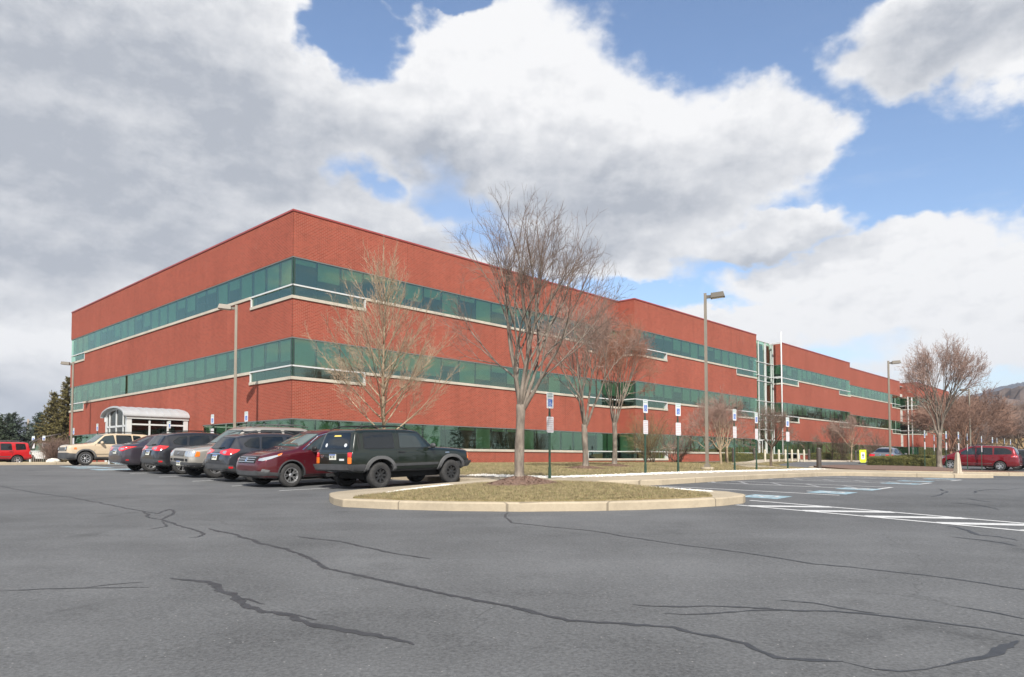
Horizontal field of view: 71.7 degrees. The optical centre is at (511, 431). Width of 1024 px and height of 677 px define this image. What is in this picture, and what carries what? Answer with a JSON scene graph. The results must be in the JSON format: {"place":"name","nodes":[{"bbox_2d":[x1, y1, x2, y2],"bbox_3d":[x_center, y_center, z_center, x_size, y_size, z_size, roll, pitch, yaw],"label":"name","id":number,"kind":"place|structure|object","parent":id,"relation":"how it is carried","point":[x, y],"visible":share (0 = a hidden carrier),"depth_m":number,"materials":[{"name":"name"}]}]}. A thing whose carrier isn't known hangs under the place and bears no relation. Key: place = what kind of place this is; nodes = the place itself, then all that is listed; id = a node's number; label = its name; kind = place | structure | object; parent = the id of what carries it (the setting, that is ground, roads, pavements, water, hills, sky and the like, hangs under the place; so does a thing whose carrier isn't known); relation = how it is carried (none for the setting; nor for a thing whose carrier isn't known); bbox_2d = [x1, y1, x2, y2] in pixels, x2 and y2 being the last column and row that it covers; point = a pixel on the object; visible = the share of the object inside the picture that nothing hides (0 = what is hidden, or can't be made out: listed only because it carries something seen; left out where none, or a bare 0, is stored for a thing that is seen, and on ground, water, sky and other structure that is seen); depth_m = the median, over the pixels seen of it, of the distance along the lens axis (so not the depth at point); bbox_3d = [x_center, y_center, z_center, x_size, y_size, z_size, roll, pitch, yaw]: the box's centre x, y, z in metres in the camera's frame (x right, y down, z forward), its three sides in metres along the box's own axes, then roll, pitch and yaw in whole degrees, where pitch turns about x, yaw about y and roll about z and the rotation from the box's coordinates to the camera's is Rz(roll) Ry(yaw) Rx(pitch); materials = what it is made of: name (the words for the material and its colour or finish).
{"place":"outdoors","nodes":[
{"label":"outdoors","id":0,"kind":"place"},
{"bbox_2d":[0,461,1023,676],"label":"parking lot","id":1,"kind":"structure","parent":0,"point":[156,620],"depth_m":6.26,"materials":[{"name":"grey asphalt"}]},
{"bbox_2d":[0,440,31,461],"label":"parked suv","id":2,"kind":"object","parent":1,"relation":"on","point":[16,451],"visible":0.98,"depth_m":53.98,"materials":[{"name":"red paint"}]},
{"bbox_2d":[0,462,107,464],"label":"kerb","id":3,"kind":"structure","parent":1,"relation":"on","point":[38,463],"depth_m":39.79,"materials":[{"name":"concrete"}]},
{"bbox_2d":[58,432,147,464],"bbox_3d":[-21.417,0.871,37.551,2.270,1.765,4.248,-2,-3,43],"label":"parked suv","id":4,"kind":"object","parent":1,"relation":"on","point":[96,447],"visible":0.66,"depth_m":36.45,"materials":[{"name":"beige paint"}]},
{"bbox_2d":[109,434,159,471],"bbox_3d":[-13.794,0.829,29.093,2.140,1.499,4.643,-1,-2,43],"label":"parked sedan","id":5,"kind":"object","parent":1,"relation":"on","point":[128,454],"visible":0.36,"depth_m":27.31,"materials":[{"name":"grey paint"}]},
{"bbox_2d":[140,430,220,473],"bbox_3d":[-11.755,0.762,27.417,2.150,1.610,4.470,0,-1,43],"label":"parked hatchback","id":6,"kind":"object","parent":1,"relation":"on","point":[157,450],"visible":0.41,"depth_m":25.91,"materials":[{"name":"grey paint"}]},
{"bbox_2d":[170,424,307,477],"bbox_3d":[-9.636,0.641,25.721,2.230,1.860,4.838,0,0,43],"label":"parked suv","id":7,"kind":"object","parent":1,"relation":"on","point":[190,460],"visible":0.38,"depth_m":24.31,"materials":[{"name":"silver metal"}]},
{"bbox_2d":[204,431,329,481],"bbox_3d":[-7.781,0.777,23.748,2.150,1.610,4.470,0,0,43],"label":"parked hatchback","id":8,"kind":"object","parent":1,"relation":"on","point":[224,454],"visible":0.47,"depth_m":22.27,"materials":[{"name":"paint"}]},
{"bbox_2d":[171,578,414,644],"bbox_3d":[-1.885,1.323,5.402,3.244,0.075,0.288,-2,-3,42],"label":"crack seal","id":9,"kind":"object","parent":1,"relation":"on","point":[241,602],"visible":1,"depth_m":5.13,"materials":[{"name":"black asphalt"}]},
{"bbox_2d":[236,429,367,486],"bbox_3d":[-5.985,0.749,21.694,2.200,1.669,4.542,0,0,43],"label":"parked suv","id":10,"kind":"object","parent":1,"relation":"on","point":[290,462],"visible":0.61,"depth_m":20.27,"materials":[{"name":"red paint"}]},
{"bbox_2d":[313,425,470,487],"bbox_3d":[-3.392,0.681,20.681,2.220,1.750,4.549,-1,-1,43],"label":"parked suv","id":11,"kind":"object","parent":1,"relation":"on","point":[376,457],"visible":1,"depth_m":19.54,"materials":[{"name":"green paint"}]},
{"bbox_2d":[209,528,839,661],"bbox_3d":[-1.385,1.333,6.857,8.604,0.194,0.559,-2,-3,44],"label":"crack seal","id":12,"kind":"object","parent":1,"relation":"on","point":[565,619],"visible":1,"depth_m":5.18,"materials":[{"name":"black asphalt"}]},
{"bbox_2d":[329,478,744,511],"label":"kerb","id":13,"kind":"structure","parent":1,"relation":"on","point":[347,499],"depth_m":12.37,"materials":[{"name":"concrete"}]},
{"bbox_2d":[504,513,1023,589],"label":"crack seal","id":14,"kind":"object","parent":1,"relation":"on","point":[780,558],"visible":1,"depth_m":7.25,"materials":[{"name":"black asphalt"}]},
{"bbox_2d":[633,604,1023,635],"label":"crack seal","id":15,"kind":"object","parent":1,"relation":"on","point":[840,611],"visible":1,"depth_m":5.18,"materials":[{"name":"black asphalt"}]},
{"bbox_2d":[830,414,874,461],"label":"ornamental tree","id":16,"kind":"object","parent":1,"relation":"on","point":[851,422],"visible":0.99,"depth_m":71.87,"materials":[{"name":"beige plant"}]},
{"bbox_2d":[869,447,906,455],"bbox_3d":[29.253,1.949,55.023,2.140,1.499,4.643,1,-1,43],"label":"parked sedan","id":17,"kind":"object","parent":1,"relation":"on","point":[882,451],"visible":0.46,"depth_m":53.88,"materials":[{"name":"blue paint"}]},
{"bbox_2d":[887,360,900,454],"bbox_3d":[27.188,-1.167,50.501,1.060,7.850,0.520,-1,-2,18],"label":"lamp post","id":18,"kind":"object","parent":1,"relation":"on","point":[888,373],"visible":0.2,"depth_m":50.54,"materials":[{"name":"metal"}]},
{"bbox_2d":[808,466,1023,475],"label":"kerb","id":19,"kind":"structure","parent":1,"relation":"on","point":[1008,473],"depth_m":30.00,"materials":[{"name":"concrete"}]},
{"bbox_2d":[814,465,1021,471],"bbox_3d":[21.049,2.082,41.098,7.550,0.304,21.417,-1,-2,14],"label":"planting bed","id":20,"kind":"object","parent":19,"relation":"on","point":[890,467],"visible":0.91,"depth_m":35.04,"materials":[{"name":"brown soil"}]},
{"bbox_2d":[866,456,909,465],"bbox_3d":[23.764,1.848,44.704,2.288,0.744,1.886,-2,-3,43],"label":"clipped hedge","id":21,"kind":"object","parent":20,"relation":"on","point":[888,460],"visible":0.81,"depth_m":44.10,"materials":[{"name":"green plant"}]},
{"bbox_2d":[907,457,932,466],"bbox_3d":[25.226,1.879,43.815,1.135,0.686,1.794,-2,-3,43],"label":"clipped hedge","id":22,"kind":"object","parent":20,"relation":"on","point":[915,461],"visible":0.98,"depth_m":43.38,"materials":[{"name":"green plant"}]},
{"bbox_2d":[896,331,991,466],"bbox_3d":[26.410,-2.011,43.398,5.083,8.557,4.822,-2,-3,34],"label":"zelkova tree","id":23,"kind":"object","parent":20,"relation":"on","point":[925,375],"visible":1,"depth_m":43.07,"materials":[{"name":"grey plant"}]},
{"bbox_2d":[942,444,1022,470],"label":"parked minivan","id":24,"kind":"object","parent":1,"relation":"on","point":[1002,458],"visible":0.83,"depth_m":50.49,"materials":[{"name":"paint"}]},
{"bbox_2d":[948,640,1018,664],"bbox_3d":[2.845,1.313,4.213,0.857,0.019,0.104,1,-3,-34],"label":"crack seal","id":25,"kind":"object","parent":1,"relation":"on","point":[999,649],"visible":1,"depth_m":4.22,"materials":[{"name":"black asphalt"}]},
{"bbox_2d":[0,0,1023,422],"label":"sky","id":26,"kind":"structure","parent":0,"point":[848,175],"materials":[{"name":"white"}]},
{"bbox_2d":[353,479,712,501],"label":"lawn","id":27,"kind":"structure","parent":0,"point":[534,500],"depth_m":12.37,"materials":[{"name":"brown plant"}]},
{"bbox_2d":[488,476,556,486],"bbox_3d":[0.168,1.125,16.261,1.966,0.260,1.966,-1,-3,29],"label":"mulch mound","id":28,"kind":"object","parent":27,"relation":"on","point":[517,480],"visible":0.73,"depth_m":15.86,"materials":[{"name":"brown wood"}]},
{"bbox_2d":[425,186,634,476],"bbox_3d":[0.342,-2.137,16.788,4.172,6.702,6.314,1,-3,-28],"label":"zelkova tree","id":29,"kind":"object","parent":27,"relation":"on","point":[524,397],"visible":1,"depth_m":16.08,"materials":[{"name":"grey plant"}]},
{"bbox_2d":[460,461,805,476],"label":"lawn","id":30,"kind":"structure","parent":0,"point":[623,472],"depth_m":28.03,"materials":[{"name":"brown plant"}]},
{"bbox_2d":[302,235,465,428],"bbox_3d":[-4.849,-3.060,26.909,6.101,9.217,6.380,1,-2,-23],"label":"young tree","id":31,"kind":"object","parent":30,"relation":"on","point":[384,385],"visible":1,"depth_m":26.93,"materials":[{"name":"beige plant"}]},
{"bbox_2d":[526,284,649,465],"bbox_3d":[3.075,-2.304,29.172,5.109,7.717,5.918,0,-2,0],"label":"zelkova tree","id":32,"kind":"object","parent":30,"relation":"on","point":[586,419],"visible":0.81,"depth_m":28.59,"materials":[{"name":"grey plant"}]},
{"bbox_2d":[573,311,665,463],"bbox_3d":[4.914,-2.123,33.641,4.274,7.610,5.138,-2,-3,40],"label":"zelkova tree","id":33,"kind":"object","parent":30,"relation":"on","point":[620,370],"visible":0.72,"depth_m":33.33,"materials":[{"name":"brown plant"}]},
{"bbox_2d":[617,403,674,461],"bbox_3d":[9.142,0.029,47.330,4.298,4.102,4.762,0,-2,0],"label":"shrub","id":34,"kind":"object","parent":30,"relation":"on","point":[639,445],"visible":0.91,"depth_m":47.28,"materials":[{"name":"brown plant"}]},
{"bbox_2d":[651,421,709,461],"bbox_3d":[11.398,0.588,48.761,4.461,3.388,4.066,-1,-2,18],"label":"shrub","id":35,"kind":"object","parent":30,"relation":"on","point":[680,452],"visible":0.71,"depth_m":48.79,"materials":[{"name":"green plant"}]},
{"bbox_2d":[664,393,759,455],"bbox_3d":[12.591,-0.345,44.898,6.595,4.912,3.363,0,-2,0],"label":"ornamental tree","id":36,"kind":"object","parent":30,"relation":"on","point":[698,422],"visible":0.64,"depth_m":44.98,"materials":[{"name":"beige plant"}]},
{"bbox_2d":[701,291,724,469],"bbox_3d":[8.391,-1.969,29.608,1.060,7.750,0.520,-1,-2,20],"label":"lamp post","id":37,"kind":"object","parent":30,"relation":"on","point":[716,295],"visible":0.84,"depth_m":29.62,"materials":[{"name":"metal"}]},
{"bbox_2d":[702,392,747,462],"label":"ornamental tree","id":38,"kind":"object","parent":30,"relation":"on","point":[737,409],"visible":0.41,"depth_m":46.91,"materials":[{"name":"beige plant"}]},
{"bbox_2d":[689,385,769,463],"bbox_3d":[13.339,-0.455,43.978,4.892,5.118,3.217,0,-2,0],"label":"ornamental tree","id":39,"kind":"object","parent":30,"relation":"on","point":[725,416],"visible":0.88,"depth_m":43.45,"materials":[{"name":"beige plant"}]},
{"bbox_2d":[721,452,769,461],"bbox_3d":[20.785,2.254,62.609,1.292,0.926,7.986,-2,-3,43],"label":"clipped hedge","id":40,"kind":"object","parent":30,"relation":"on","point":[742,457],"visible":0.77,"depth_m":61.09,"materials":[{"name":"green plant"}]},
{"bbox_2d":[741,402,809,465],"bbox_3d":[14.466,0.084,38.517,3.511,3.824,4.234,-1,-3,29],"label":"ornamental tree","id":41,"kind":"object","parent":30,"relation":"on","point":[782,421],"visible":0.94,"depth_m":38.25,"materials":[{"name":"brown plant"}]},
{"bbox_2d":[391,469,992,485],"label":"sidewalk","id":42,"kind":"structure","parent":0,"point":[662,479],"depth_m":22.89,"materials":[{"name":"concrete"}]},
{"bbox_2d":[218,304,237,427],"bbox_3d":[-13.184,-2.054,33.033,1.060,7.800,0.520,1,-2,-16],"label":"lamp post","id":43,"kind":"object","parent":42,"relation":"on","point":[225,307],"visible":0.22,"depth_m":33.08,"materials":[{"name":"metal"}]},
{"bbox_2d":[547,392,553,477],"bbox_3d":[1.073,0.115,20.211,0.276,2.475,0.054,2,-3,-43],"label":"parking sign","id":44,"kind":"object","parent":42,"relation":"on","point":[550,424],"visible":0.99,"depth_m":20.20,"materials":[{"name":"white metal"}]},
{"bbox_2d":[465,468,820,477],"bbox_3d":[7.512,1.504,26.540,19.840,0.128,4.117,2,-3,-37],"label":"kerb","id":45,"kind":"object","parent":42,"relation":"on","point":[574,476],"visible":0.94,"depth_m":22.39,"materials":[{"name":"beige concrete"}]},
{"bbox_2d":[643,399,647,472],"bbox_3d":[4.360,0.165,23.211,0.054,2.475,0.276,-2,-3,43],"label":"parking sign","id":46,"kind":"object","parent":42,"relation":"on","point":[645,421],"visible":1,"depth_m":23.19,"materials":[{"name":"white metal"}]},
{"bbox_2d":[676,403,680,471],"bbox_3d":[5.853,0.222,25.010,0.276,2.475,0.053,2,-3,-38],"label":"parking sign","id":47,"kind":"object","parent":42,"relation":"on","point":[678,424],"visible":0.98,"depth_m":25.00,"materials":[{"name":"white metal"}]},
{"bbox_2d":[788,459,866,461],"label":"sidewalk","id":48,"kind":"structure","parent":0,"point":[826,460],"depth_m":69.47,"materials":[{"name":"concrete"}]},
{"bbox_2d":[821,420,866,459],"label":"shrub","id":49,"kind":"object","parent":48,"relation":"on","point":[837,447],"visible":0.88,"depth_m":73.89,"materials":[{"name":"brown plant"}]},
{"bbox_2d":[860,430,911,454],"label":"shrub","id":50,"kind":"object","parent":48,"relation":"on","point":[874,447],"visible":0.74,"depth_m":83.89,"materials":[{"name":"brown plant"}]},
{"bbox_2d":[954,386,1023,443],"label":"hills","id":51,"kind":"structure","parent":0,"point":[1015,394],"depth_m":498.35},
{"bbox_2d":[977,438,1023,448],"bbox_3d":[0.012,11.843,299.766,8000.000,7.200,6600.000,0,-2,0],"label":"terrain","id":52,"kind":"structure","parent":0,"point":[1016,440],"depth_m":109.63,"materials":[{"name":"plant"}]},
{"bbox_2d":[33,390,62,459],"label":"conifer tree","id":53,"kind":"object","parent":52,"relation":"on","point":[48,415],"visible":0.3,"depth_m":75.60,"materials":[{"name":"green plant"}]},
{"bbox_2d":[33,436,69,461],"bbox_3d":[-39.814,1.429,62.007,3.589,3.011,3.758,1,-3,-29],"label":"shrub","id":54,"kind":"object","parent":52,"relation":"on","point":[50,450],"visible":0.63,"depth_m":61.31,"materials":[{"name":"brown plant"}]},
{"bbox_2d":[44,376,74,461],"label":"conifer tree","id":55,"kind":"object","parent":52,"relation":"on","point":[64,408],"visible":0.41,"depth_m":73.60,"materials":[{"name":"green plant"}]},
{"bbox_2d":[69,209,949,464],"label":"office building","id":56,"kind":"structure","parent":52,"relation":"on","point":[153,354],"depth_m":44.80,"materials":[{"name":"red brick"}]},
{"bbox_2d":[196,358,205,379],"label":"window","id":57,"kind":"structure","parent":56,"relation":"in","point":[200,364],"depth_m":42.15,"materials":[{"name":"teal glass"}]},
{"bbox_2d":[206,355,216,377],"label":"window","id":58,"kind":"structure","parent":56,"relation":"in","point":[211,362],"depth_m":41.13,"materials":[{"name":"teal glass"}]},
{"bbox_2d":[217,353,228,375],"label":"window","id":59,"kind":"structure","parent":56,"relation":"in","point":[223,360],"depth_m":40.15,"materials":[{"name":"teal glass"}]},
{"bbox_2d":[218,282,229,304],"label":"window","id":60,"kind":"structure","parent":56,"relation":"in","point":[224,290],"depth_m":40.32,"materials":[{"name":"teal glass"}]},
{"bbox_2d":[241,347,252,372],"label":"window","id":61,"kind":"structure","parent":56,"relation":"in","point":[246,355],"depth_m":38.24,"materials":[{"name":"teal glass"}]},
{"bbox_2d":[240,273,253,298],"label":"window","id":62,"kind":"structure","parent":56,"relation":"in","point":[248,281],"depth_m":38.40,"materials":[{"name":"teal glass"}]},
{"bbox_2d":[253,344,265,379],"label":"window","id":63,"kind":"structure","parent":56,"relation":"in","point":[259,353],"depth_m":37.25,"materials":[{"name":"teal glass"}]},
{"bbox_2d":[252,268,266,302],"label":"window","id":64,"kind":"structure","parent":56,"relation":"in","point":[260,278],"depth_m":37.42,"materials":[{"name":"teal glass"}]},
{"bbox_2d":[267,341,279,377],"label":"window","id":65,"kind":"structure","parent":56,"relation":"in","point":[273,350],"depth_m":36.24,"materials":[{"name":"teal glass"}]},
{"bbox_2d":[266,263,280,297],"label":"window","id":66,"kind":"structure","parent":56,"relation":"in","point":[274,273],"depth_m":36.44,"materials":[{"name":"teal glass"}]},
{"bbox_2d":[280,338,294,375],"bbox_3d":[-11.221,-3.679,35.283,1.404,1.944,0.150,-2,-3,43],"label":"window","id":67,"kind":"structure","parent":56,"relation":"in","point":[285,345],"depth_m":35.32,"materials":[{"name":"teal glass"}]},
{"bbox_2d":[279,257,295,294],"bbox_3d":[-11.225,-7.676,35.441,1.404,1.944,0.150,-2,-3,43],"label":"window","id":68,"kind":"structure","parent":56,"relation":"in","point":[286,266],"depth_m":35.53,"materials":[{"name":"teal glass"}]},
{"bbox_2d":[290,419,313,430],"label":"window","id":69,"kind":"structure","parent":56,"relation":"in","point":[310,424],"depth_m":35.30,"materials":[{"name":"green glass"}]},
{"bbox_2d":[290,338,314,375],"bbox_3d":[-10.380,-3.679,35.301,0.150,1.944,1.375,-2,-3,43],"label":"window","id":70,"kind":"structure","parent":56,"relation":"in","point":[304,351],"depth_m":35.38,"materials":[{"name":"teal glass"}]},
{"bbox_2d":[315,420,337,429],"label":"window","id":71,"kind":"structure","parent":56,"relation":"in","point":[319,425],"depth_m":36.14,"materials":[{"name":"green glass"}]},
{"bbox_2d":[315,341,339,377],"bbox_3d":[-9.435,-3.640,36.310,0.150,1.944,1.395,-2,-3,43],"label":"window","id":72,"kind":"structure","parent":56,"relation":"in","point":[318,356],"depth_m":36.27,"materials":[{"name":"teal glass"}]},
{"bbox_2d":[316,263,339,298],"bbox_3d":[-9.439,-7.637,36.468,0.150,1.944,1.395,-2,-3,43],"label":"window","id":73,"kind":"structure","parent":56,"relation":"in","point":[326,274],"depth_m":36.48,"materials":[{"name":"teal glass"}]},
{"bbox_2d":[339,344,362,380],"bbox_3d":[-8.482,-3.601,37.333,0.150,1.944,1.395,-2,-3,43],"label":"window","id":74,"kind":"structure","parent":56,"relation":"in","point":[343,349],"depth_m":37.26,"materials":[{"name":"teal glass"}]},
{"bbox_2d":[340,268,362,303],"bbox_3d":[-8.486,-7.598,37.491,0.150,1.944,1.395,-2,-3,43],"label":"window","id":75,"kind":"structure","parent":56,"relation":"in","point":[348,275],"depth_m":37.49,"materials":[{"name":"teal glass"}]},
{"bbox_2d":[362,348,382,373],"bbox_3d":[-7.530,-3.846,38.360,0.150,1.374,1.395,-2,-3,43],"label":"window","id":76,"kind":"structure","parent":56,"relation":"in","point":[366,358],"depth_m":38.34,"materials":[{"name":"teal glass"}]},
{"bbox_2d":[383,279,403,304],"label":"window","id":77,"kind":"structure","parent":56,"relation":"in","point":[401,291],"depth_m":39.69,"materials":[{"name":"teal glass"}]},
{"bbox_2d":[403,283,421,304],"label":"window","id":78,"kind":"structure","parent":56,"relation":"in","point":[410,295],"depth_m":40.57,"materials":[{"name":"teal glass"}]},
{"bbox_2d":[422,425,439,446],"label":"window","id":79,"kind":"structure","parent":56,"relation":"in","point":[430,433],"depth_m":41.34,"materials":[{"name":"green glass"}]},
{"bbox_2d":[422,356,440,379],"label":"window","id":80,"kind":"structure","parent":56,"relation":"in","point":[436,367],"depth_m":41.55,"materials":[{"name":"teal glass"}]},
{"bbox_2d":[441,291,457,315],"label":"window","id":81,"kind":"structure","parent":56,"relation":"in","point":[444,297],"depth_m":42.59,"materials":[{"name":"teal glass"}]},
{"bbox_2d":[458,361,473,383],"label":"window","id":82,"kind":"structure","parent":56,"relation":"in","point":[467,375],"depth_m":43.50,"materials":[{"name":"teal glass"}]},
{"bbox_2d":[475,428,489,448],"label":"window","id":83,"kind":"structure","parent":56,"relation":"in","point":[482,435],"depth_m":44.36,"materials":[{"name":"green glass"}]},
{"bbox_2d":[475,363,490,385],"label":"window","id":84,"kind":"structure","parent":56,"relation":"in","point":[482,372],"depth_m":44.52,"materials":[{"name":"teal glass"}]},
{"bbox_2d":[475,299,490,321],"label":"window","id":85,"kind":"structure","parent":56,"relation":"in","point":[482,309],"depth_m":44.67,"materials":[{"name":"teal glass"}]},
{"bbox_2d":[524,430,534,449],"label":"window","id":86,"kind":"structure","parent":56,"relation":"in","point":[528,434],"depth_m":47.54,"materials":[{"name":"green glass"}]},
{"bbox_2d":[547,431,559,449],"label":"window","id":87,"kind":"structure","parent":56,"relation":"in","point":[555,436],"depth_m":49.52,"materials":[{"name":"green glass"}]},
{"bbox_2d":[547,373,559,392],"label":"window","id":88,"kind":"structure","parent":56,"relation":"in","point":[553,386],"depth_m":49.61,"materials":[{"name":"teal glass"}]},
{"bbox_2d":[560,431,571,449],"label":"window","id":89,"kind":"structure","parent":56,"relation":"in","point":[565,437],"depth_m":50.43,"materials":[{"name":"green glass"}]},
{"bbox_2d":[620,434,636,457],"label":"window","id":90,"kind":"structure","parent":56,"relation":"in","point":[623,443],"depth_m":54.66,"materials":[{"name":"green glass"}]},
{"bbox_2d":[899,390,989,453],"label":"bare tree","id":91,"kind":"object","parent":52,"relation":"on","point":[960,412],"visible":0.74,"depth_m":69.57,"materials":[{"name":"brown plant"}]},
{"bbox_2d":[899,395,999,451],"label":"bare tree","id":92,"kind":"object","parent":52,"relation":"on","point":[956,446],"visible":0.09,"depth_m":91.73,"materials":[{"name":"brown plant"}]},
{"bbox_2d":[900,380,1023,448],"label":"bare tree","id":93,"kind":"object","parent":52,"relation":"on","point":[996,413],"visible":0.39,"depth_m":72.83,"materials":[{"name":"brown plant"}]},
{"bbox_2d":[942,406,1022,445],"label":"bare tree","id":94,"kind":"object","parent":52,"relation":"on","point":[1002,428],"visible":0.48,"depth_m":82.83,"materials":[{"name":"brown plant"}]},
{"bbox_2d":[983,406,1023,448],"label":"bare tree","id":95,"kind":"object","parent":52,"relation":"on","point":[1017,423],"visible":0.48,"depth_m":83.99,"materials":[{"name":"brown plant"}]},
{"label":"lawn","id":96,"kind":"structure","parent":0,"visible":0},
{"bbox_2d":[0,413,25,461],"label":"conifer tree","id":97,"kind":"object","parent":96,"relation":"on","point":[2,437],"visible":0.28,"depth_m":66.51,"materials":[{"name":"green plant"}]},
{"bbox_2d":[0,411,44,461],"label":"conifer tree","id":98,"kind":"object","parent":96,"relation":"on","point":[10,419],"visible":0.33,"depth_m":70.10,"materials":[{"name":"green plant"}]},
{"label":"lawn","id":99,"kind":"structure","parent":0,"visible":0},
{"bbox_2d":[810,416,852,459],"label":"ornamental tree","id":100,"kind":"object","parent":99,"relation":"on","point":[828,432],"visible":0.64,"depth_m":75.96,"materials":[{"name":"brown plant"}]},
{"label":"lawn","id":101,"kind":"structure","parent":0,"visible":0},
{"bbox_2d":[60,361,73,461],"bbox_3d":[-32.893,-1.308,52.520,1.060,7.800,0.520,1,-2,-16],"label":"lamp post","id":102,"kind":"object","parent":101,"relation":"on","point":[72,399],"visible":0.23,"depth_m":52.56,"materials":[{"name":"metal"}]},
{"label":"lawn","id":103,"kind":"structure","parent":0,"visible":0},
{"bbox_2d":[24,412,47,445],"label":"conifer tree","id":104,"kind":"object","parent":103,"relation":"on","point":[35,420],"visible":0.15,"depth_m":77.69,"materials":[{"name":"green plant"}]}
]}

